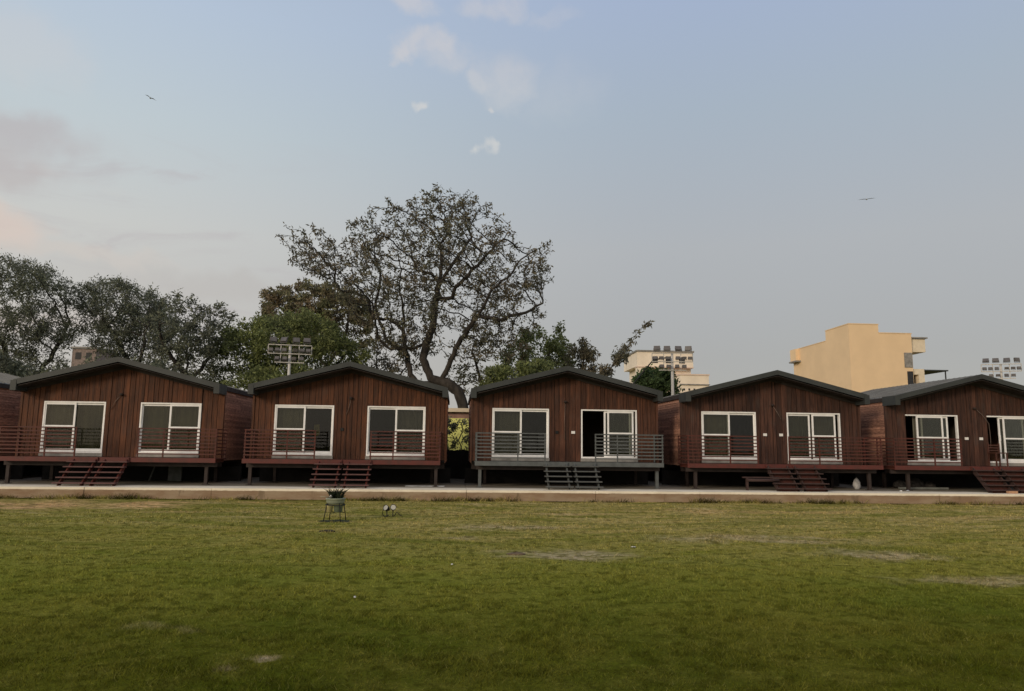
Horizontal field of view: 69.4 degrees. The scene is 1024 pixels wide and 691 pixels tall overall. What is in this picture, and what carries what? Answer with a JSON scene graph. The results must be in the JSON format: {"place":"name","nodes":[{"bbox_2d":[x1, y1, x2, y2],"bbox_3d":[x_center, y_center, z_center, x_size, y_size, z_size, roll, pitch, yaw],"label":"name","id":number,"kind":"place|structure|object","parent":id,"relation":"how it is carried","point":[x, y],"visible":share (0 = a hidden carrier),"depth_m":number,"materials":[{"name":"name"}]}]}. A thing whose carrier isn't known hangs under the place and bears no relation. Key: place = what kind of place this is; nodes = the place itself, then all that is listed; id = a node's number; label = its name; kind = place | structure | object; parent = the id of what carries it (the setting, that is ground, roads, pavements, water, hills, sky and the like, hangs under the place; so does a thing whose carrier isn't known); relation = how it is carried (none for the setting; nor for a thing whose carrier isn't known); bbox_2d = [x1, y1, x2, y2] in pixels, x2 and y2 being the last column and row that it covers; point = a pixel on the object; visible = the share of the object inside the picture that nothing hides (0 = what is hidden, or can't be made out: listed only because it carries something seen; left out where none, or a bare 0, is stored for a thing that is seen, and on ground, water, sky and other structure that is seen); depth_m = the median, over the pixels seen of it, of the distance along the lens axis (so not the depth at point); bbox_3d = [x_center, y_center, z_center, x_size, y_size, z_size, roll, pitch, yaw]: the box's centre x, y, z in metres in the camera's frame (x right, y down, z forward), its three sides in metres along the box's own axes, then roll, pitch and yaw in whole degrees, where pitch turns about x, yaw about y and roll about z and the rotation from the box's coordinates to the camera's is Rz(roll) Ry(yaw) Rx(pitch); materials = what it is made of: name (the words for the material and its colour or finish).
{"place":"outdoors","nodes":[
{"label":"outdoors","id":0,"kind":"place"},
{"bbox_2d":[71,346,119,365],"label":"distant block","id":1,"kind":"structure","parent":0,"point":[78,353],"depth_m":116.16,"materials":[{"name":"beige concrete"}]},
{"bbox_2d":[75,352,81,358],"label":"window","id":2,"kind":"structure","parent":1,"relation":"in","point":[78,354],"depth_m":116.06,"materials":[{"name":"grey glass"}]},
{"bbox_2d":[448,408,468,449],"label":"flat roofed shed","id":3,"kind":"structure","parent":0,"point":[459,413],"depth_m":37.05,"materials":[{"name":"yellow paint"}]},
{"bbox_2d":[0,491,1023,690],"bbox_3d":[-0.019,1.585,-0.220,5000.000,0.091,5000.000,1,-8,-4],"label":"lawn","id":4,"kind":"structure","parent":0,"point":[192,506],"depth_m":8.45,"materials":[{"name":"plant"}]},
{"bbox_2d":[0,349,59,376],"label":"understorey shrub","id":5,"kind":"object","parent":4,"relation":"on","point":[13,366],"visible":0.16,"depth_m":35.29,"materials":[{"name":"green plant"}]},
{"bbox_2d":[0,248,83,376],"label":"feathery tree","id":6,"kind":"object","parent":4,"relation":"on","point":[42,328],"visible":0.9,"depth_m":40.25,"materials":[{"name":"green plant"}]},
{"bbox_2d":[70,273,176,366],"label":"feathery tree","id":7,"kind":"object","parent":4,"relation":"on","point":[131,332],"visible":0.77,"depth_m":41.81,"materials":[{"name":"green plant"}]},
{"bbox_2d":[58,353,197,377],"bbox_3d":[-18.351,3.320,34.592,7.465,5.759,3.645,1,-8,-4],"label":"understorey shrub","id":8,"kind":"object","parent":4,"relation":"on","point":[162,364],"visible":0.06,"depth_m":34.72,"materials":[{"name":"green plant"}]},
{"bbox_2d":[130,287,238,381],"bbox_3d":[-17.179,1.907,38.970,5.099,9.840,5.068,-6,-10,38],"label":"broadleaf tree","id":9,"kind":"object","parent":4,"relation":"on","point":[185,340],"visible":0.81,"depth_m":38.56,"materials":[{"name":"green plant"}]},
{"bbox_2d":[215,360,314,389],"bbox_3d":[-11.793,3.693,37.471,8.531,5.944,4.035,1,-8,-4],"label":"understorey shrub","id":10,"kind":"object","parent":4,"relation":"on","point":[263,374],"visible":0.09,"depth_m":36.91,"materials":[{"name":"green plant"}]},
{"bbox_2d":[200,303,375,390],"bbox_3d":[-12.329,2.375,41.139,9.693,9.578,6.971,1,-8,-4],"label":"green tree","id":11,"kind":"object","parent":4,"relation":"on","point":[306,326],"visible":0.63,"depth_m":39.97,"materials":[{"name":"green plant"}]},
{"bbox_2d":[268,336,311,374],"bbox_3d":[-10.246,2.866,33.636,1.961,6.528,0.424,2,-8,-12],"label":"floodlight mast","id":12,"kind":"object","parent":4,"relation":"on","point":[295,340],"visible":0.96,"depth_m":33.95,"materials":[{"name":"metal"}]},
{"bbox_2d":[257,277,376,365],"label":"dry brown tree","id":13,"kind":"object","parent":4,"relation":"on","point":[324,293],"visible":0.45,"depth_m":58.66,"materials":[{"name":"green plant"}]},
{"bbox_2d":[319,519,351,521],"bbox_3d":[-3.850,3.844,16.223,0.769,0.026,0.660,1,-8,-4],"label":"dark soil patch","id":14,"kind":"object","parent":4,"relation":"on","point":[335,520],"visible":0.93,"depth_m":16.15,"materials":[{"name":"brown soil"}]},
{"bbox_2d":[323,503,345,521],"bbox_3d":[-3.891,3.663,16.257,0.435,0.403,0.441,0,-8,6],"label":"plant stand","id":15,"kind":"object","parent":14,"relation":"on","point":[326,504],"visible":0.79,"depth_m":16.13,"materials":[{"name":"black metal"}]},
{"bbox_2d":[326,506,332,511],"bbox_3d":[-3.999,3.574,16.191,0.159,0.147,0.157,1,-8,-4],"label":"bucket","id":16,"kind":"object","parent":15,"relation":"on","point":[329,508],"visible":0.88,"depth_m":16.13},
{"bbox_2d":[326,497,345,504],"bbox_3d":[-3.888,3.426,16.290,0.430,0.130,0.430,1,-8,-4],"label":"planter bowl","id":17,"kind":"object","parent":15,"relation":"on","point":[329,500],"visible":0.9,"depth_m":16.12,"materials":[{"name":"white ceramic"}]},
{"bbox_2d":[325,487,349,498],"bbox_3d":[-3.867,3.258,16.300,0.608,0.301,0.519,1,-8,-4],"label":"potted plant","id":18,"kind":"object","parent":17,"relation":"on","point":[336,494],"visible":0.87,"depth_m":16.25,"materials":[{"name":"green plant"}]},
{"bbox_2d":[334,506,342,511],"bbox_3d":[-3.818,3.583,16.244,0.212,0.147,0.209,1,-8,-4],"label":"bucket","id":19,"kind":"object","parent":15,"relation":"on","point":[336,508],"visible":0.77,"depth_m":16.16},
{"bbox_2d":[382,505,389,516],"bbox_3d":[-2.923,3.872,17.218,0.176,0.332,0.170,4,-8,-20],"label":"garden spotlight","id":20,"kind":"object","parent":4,"relation":"on","point":[386,508],"visible":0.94,"depth_m":17.21,"materials":[{"name":"black metal"}]},
{"bbox_2d":[359,329,421,379],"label":"slender tree","id":21,"kind":"object","parent":4,"relation":"on","point":[394,369],"visible":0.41,"depth_m":42.95,"materials":[{"name":"green plant"}]},
{"bbox_2d":[390,504,395,516],"bbox_3d":[-2.777,3.872,17.244,0.144,0.342,0.171,2,-8,-13],"label":"garden spotlight","id":22,"kind":"object","parent":4,"relation":"on","point":[392,507],"visible":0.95,"depth_m":17.22,"materials":[{"name":"white metal"}]},
{"bbox_2d":[275,182,554,407],"bbox_3d":[-5.100,-0.819,40.537,14.662,15.906,9.416,1,-8,-4],"label":"spreading tree","id":23,"kind":"object","parent":4,"relation":"on","point":[452,386],"visible":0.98,"depth_m":39.80,"materials":[{"name":"green plant"}]},
{"bbox_2d":[447,416,459,449],"bbox_3d":[-3.162,4.924,35.065,1.437,3.179,1.293,1,-8,-4],"label":"shrub","id":24,"kind":"object","parent":4,"relation":"on","point":[453,442],"visible":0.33,"depth_m":35.04,"materials":[{"name":"green plant"}]},
{"bbox_2d":[451,419,468,449],"bbox_3d":[-2.446,4.928,35.089,0.979,3.037,1.001,1,-8,-4],"label":"shrub","id":25,"kind":"object","parent":4,"relation":"on","point":[463,422],"visible":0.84,"depth_m":35.15,"materials":[{"name":"green plant"}]},
{"bbox_2d":[461,422,468,449],"bbox_3d":[-1.813,4.943,35.114,1.265,3.186,1.120,4,-9,-22],"label":"shrub","id":26,"kind":"object","parent":4,"relation":"on","point":[467,436],"visible":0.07,"depth_m":35.05,"materials":[{"name":"green plant"}]},
{"bbox_2d":[446,320,533,395],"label":"dry brown tree","id":27,"kind":"object","parent":4,"relation":"on","point":[466,367],"visible":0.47,"depth_m":43.51,"materials":[{"name":"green plant"}]},
{"bbox_2d":[0,475,1023,504],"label":"concrete platform","id":28,"kind":"structure","parent":4,"relation":"on","point":[28,486],"depth_m":23.03,"materials":[{"name":"grey concrete"}]},
{"bbox_2d":[0,372,42,478],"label":"timber cabin","id":29,"kind":"object","parent":28,"relation":"on","point":[10,400],"visible":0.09,"depth_m":25.59,"materials":[{"name":"paint"}]},
{"bbox_2d":[0,357,252,485],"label":"timber cabin","id":30,"kind":"object","parent":28,"relation":"on","point":[116,419],"visible":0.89,"depth_m":24.51,"materials":[{"name":"paint"}]},
{"bbox_2d":[38,401,105,455],"bbox_3d":[-14.442,2.735,24.407,2.000,1.809,0.248,1,-8,-4],"label":"sliding door","id":31,"kind":"structure","parent":30,"relation":"in","point":[89,417],"depth_m":24.49,"materials":[{"name":"white glass"}]},
{"bbox_2d":[138,402,201,456],"bbox_3d":[-11.371,2.803,24.630,2.000,1.809,0.248,1,-8,-4],"label":"window","id":32,"kind":"structure","parent":30,"relation":"in","point":[152,415],"depth_m":24.70,"materials":[{"name":"white glass"}]},
{"bbox_2d":[168,466,182,480],"bbox_3d":[-11.783,4.400,25.883,0.450,0.678,0.100,1,-8,-4],"label":"leaning slab","id":33,"kind":"object","parent":28,"relation":"on","point":[174,473],"depth_m":25.82,"materials":[{"name":"grey concrete"}]},
{"bbox_2d":[242,361,450,487],"bbox_3d":[-5.627,2.927,27.105,6.800,4.079,8.508,1,-8,-4],"label":"timber cabin","id":34,"kind":"object","parent":28,"relation":"on","point":[378,425],"visible":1,"depth_m":25.05,"materials":[{"name":"paint"}]},
{"bbox_2d":[272,405,333,458],"bbox_3d":[-7.013,2.899,24.947,2.000,1.809,0.248,1,-8,-4],"label":"sliding door","id":35,"kind":"structure","parent":34,"relation":"in","point":[287,417],"depth_m":24.97,"materials":[{"name":"white plastic"}]},
{"bbox_2d":[314,424,319,435],"bbox_3d":[-6.762,2.935,25.620,0.200,0.410,0.030,1,-8,-4],"label":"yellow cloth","id":36,"kind":"object","parent":34,"relation":"hanging from","point":[317,427],"visible":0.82,"depth_m":25.61,"materials":[{"name":"fabric"}]},
{"bbox_2d":[365,406,425,459],"bbox_3d":[-3.942,2.966,25.171,2.000,1.809,0.248,1,-8,-4],"label":"sliding door","id":37,"kind":"structure","parent":34,"relation":"in","point":[406,418],"depth_m":25.23,"materials":[{"name":"white plastic"}]},
{"bbox_2d":[406,485,443,486],"bbox_3d":[-2.857,4.617,24.302,1.270,0.023,0.300,1,-8,-4],"label":"flat board","id":38,"kind":"object","parent":28,"relation":"on","point":[425,485],"visible":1,"depth_m":24.28,"materials":[{"name":"grey wood"}]},
{"bbox_2d":[465,366,663,489],"bbox_3d":[1.672,3.087,27.637,6.800,4.079,8.508,1,-8,-4],"label":"timber cabin","id":39,"kind":"object","parent":28,"relation":"on","point":[568,425],"visible":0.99,"depth_m":25.59,"materials":[{"name":"paint"}]},
{"bbox_2d":[491,408,548,460],"bbox_3d":[0.286,3.059,25.478,2.000,1.809,0.248,1,-8,-4],"label":"sliding door","id":40,"kind":"structure","parent":39,"relation":"in","point":[504,420],"depth_m":25.50,"materials":[{"name":"white plastic"}]},
{"bbox_2d":[581,409,637,461],"bbox_3d":[3.357,3.126,25.702,2.000,1.809,0.248,1,-8,-4],"label":"sliding door","id":41,"kind":"structure","parent":39,"relation":"in","point":[615,421],"depth_m":25.75,"materials":[{"name":"white plastic"}]},
{"bbox_2d":[742,477,779,489],"bbox_3d":[8.173,4.516,24.141,1.200,0.438,0.399,1,-8,-4],"label":"bench","id":42,"kind":"object","parent":28,"relation":"on","point":[758,480],"visible":0.98,"depth_m":24.02,"materials":[{"name":"brown wood"}]},
{"bbox_2d":[653,370,883,491],"bbox_3d":[8.991,3.273,28.166,6.800,4.130,8.508,1,-8,-4],"label":"timber cabin","id":43,"kind":"object","parent":28,"relation":"on","point":[792,432],"visible":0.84,"depth_m":26.11,"materials":[{"name":"paint"}]},
{"bbox_2d":[701,411,756,462],"bbox_3d":[7.604,3.220,26.010,2.000,1.809,0.247,1,-8,-4],"label":"sliding door","id":44,"kind":"structure","parent":43,"relation":"in","point":[712,422],"depth_m":26.04,"materials":[{"name":"white plastic"}]},
{"bbox_2d":[786,413,842,463],"bbox_3d":[10.676,3.287,26.234,2.000,1.809,0.248,1,-8,-4],"label":"sliding door","id":45,"kind":"structure","parent":43,"relation":"in","point":[798,424],"depth_m":26.30,"materials":[{"name":"white plastic"}]},
{"bbox_2d":[853,478,860,488],"bbox_3d":[12.049,4.786,25.864,0.269,0.468,0.221,1,-8,-4],"label":"plastic sack","id":46,"kind":"object","parent":28,"relation":"on","point":[856,483],"visible":0.99,"depth_m":25.79,"materials":[{"name":"white plastic"}]},
{"bbox_2d":[892,479,905,487],"bbox_3d":[14.163,5.025,27.013,0.502,0.360,0.527,1,-8,-4],"label":"rubble heap","id":47,"kind":"object","parent":28,"relation":"on","point":[898,483],"visible":0.84,"depth_m":26.85,"materials":[{"name":"grey stone"}]},
{"bbox_2d":[910,477,924,486],"bbox_3d":[14.781,4.989,27.058,0.656,0.458,0.540,1,-8,-4],"label":"rubble heap","id":48,"kind":"object","parent":28,"relation":"on","point":[915,482],"visible":0.74,"depth_m":26.87,"materials":[{"name":"grey stone"}]},
{"bbox_2d":[898,487,948,489],"bbox_3d":[14.537,5.044,26.119,1.800,0.070,0.100,1,-8,-4],"label":"timber batten","id":49,"kind":"object","parent":28,"relation":"on","point":[944,488],"visible":1,"depth_m":26.08,"materials":[{"name":"grey wood"}]},
{"bbox_2d":[924,481,935,486],"bbox_3d":[15.265,5.074,27.090,0.427,0.310,0.525,1,-8,-4],"label":"rubble heap","id":50,"kind":"object","parent":28,"relation":"on","point":[929,484],"visible":0.73,"depth_m":26.92,"materials":[{"name":"grey stone"}]},
{"bbox_2d":[839,374,1023,492],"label":"timber cabin","id":51,"kind":"object","parent":28,"relation":"on","point":[941,433],"visible":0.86,"depth_m":26.65,"materials":[{"name":"paint"}]},
{"bbox_2d":[905,414,960,465],"bbox_3d":[15.053,3.383,26.553,2.000,1.809,0.248,1,-8,-4],"label":"sliding door","id":52,"kind":"structure","parent":51,"relation":"in","point":[924,426],"depth_m":26.60,"materials":[{"name":"white plastic"}]},
{"bbox_2d":[987,443,1008,465],"bbox_3d":[17.097,3.844,26.023,0.460,0.800,0.440,1,-8,-4],"label":"wooden chair","id":53,"kind":"object","parent":51,"relation":"on","point":[998,450],"visible":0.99,"depth_m":26.16,"materials":[{"name":"brown wood"}]},
{"bbox_2d":[986,416,1023,465],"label":"sliding door","id":54,"kind":"structure","parent":51,"relation":"in","point":[1010,428],"depth_m":26.84,"materials":[{"name":"white plastic"}]},
{"bbox_2d":[1006,491,1017,493],"bbox_3d":[16.349,4.799,24.169,0.320,0.078,0.110,1,-8,-4],"label":"clay brick","id":55,"kind":"object","parent":28,"relation":"on","point":[1012,492],"visible":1,"depth_m":24.11,"materials":[{"name":"orange brick"}]},
{"bbox_2d":[507,551,524,554],"bbox_3d":[0.055,3.161,11.257,0.309,0.069,0.236,1,-8,-4],"label":"soil mound","id":56,"kind":"object","parent":4,"relation":"on","point":[515,553],"visible":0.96,"depth_m":11.20,"materials":[{"name":"brown soil"}]},
{"bbox_2d":[477,358,565,385],"bbox_3d":[0.327,3.563,35.984,4.812,6.075,3.531,5,-9,-26],"label":"bushy tree","id":57,"kind":"object","parent":4,"relation":"on","point":[497,372],"visible":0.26,"depth_m":35.38,"materials":[{"name":"green plant"}]},
{"bbox_2d":[497,320,577,377],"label":"leafy tree","id":58,"kind":"object","parent":4,"relation":"on","point":[556,346],"visible":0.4,"depth_m":45.81,"materials":[{"name":"green plant"}]},
{"bbox_2d":[560,320,654,376],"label":"drooping tree","id":59,"kind":"object","parent":4,"relation":"on","point":[585,354],"visible":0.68,"depth_m":44.02,"materials":[{"name":"green plant"}]},
{"bbox_2d":[633,356,670,382],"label":"leaning cable pole","id":60,"kind":"object","parent":4,"relation":"on","point":[646,368],"visible":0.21,"depth_m":61.27,"materials":[{"name":"black metal"}]},
{"bbox_2d":[631,363,683,396],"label":"round bush","id":61,"kind":"object","parent":4,"relation":"on","point":[653,378],"visible":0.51,"depth_m":61.24,"materials":[{"name":"green plant"}]},
{"bbox_2d":[652,346,692,394],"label":"floodlight mast","id":62,"kind":"object","parent":4,"relation":"on","point":[668,349],"visible":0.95,"depth_m":59.24,"materials":[{"name":"metal"}]},
{"bbox_2d":[0,0,1023,407],"label":"sky","id":63,"kind":"structure","parent":0,"point":[701,170],"materials":[{"name":"blue"}]},
{"bbox_2d":[624,350,693,382],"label":"cream building","id":64,"kind":"structure","parent":0,"point":[639,359],"depth_m":112.95,"materials":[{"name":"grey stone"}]},
{"bbox_2d":[675,374,709,392],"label":"annex building","id":65,"kind":"structure","parent":0,"point":[689,382],"depth_m":106.55,"materials":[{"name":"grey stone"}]},
{"bbox_2d":[789,323,947,391],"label":"beige building","id":66,"kind":"structure","parent":0,"point":[859,357],"depth_m":79.04,"materials":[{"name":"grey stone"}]},
{"bbox_2d":[907,371,913,384],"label":"window","id":67,"kind":"structure","parent":66,"relation":"in","point":[909,373],"depth_m":78.64,"materials":[{"name":"grey glass"}]},
{"bbox_2d":[981,358,1021,379],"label":"floodlight mast","id":68,"kind":"object","parent":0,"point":[1005,360],"visible":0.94,"depth_m":69.80,"materials":[{"name":"metal"}]}
]}

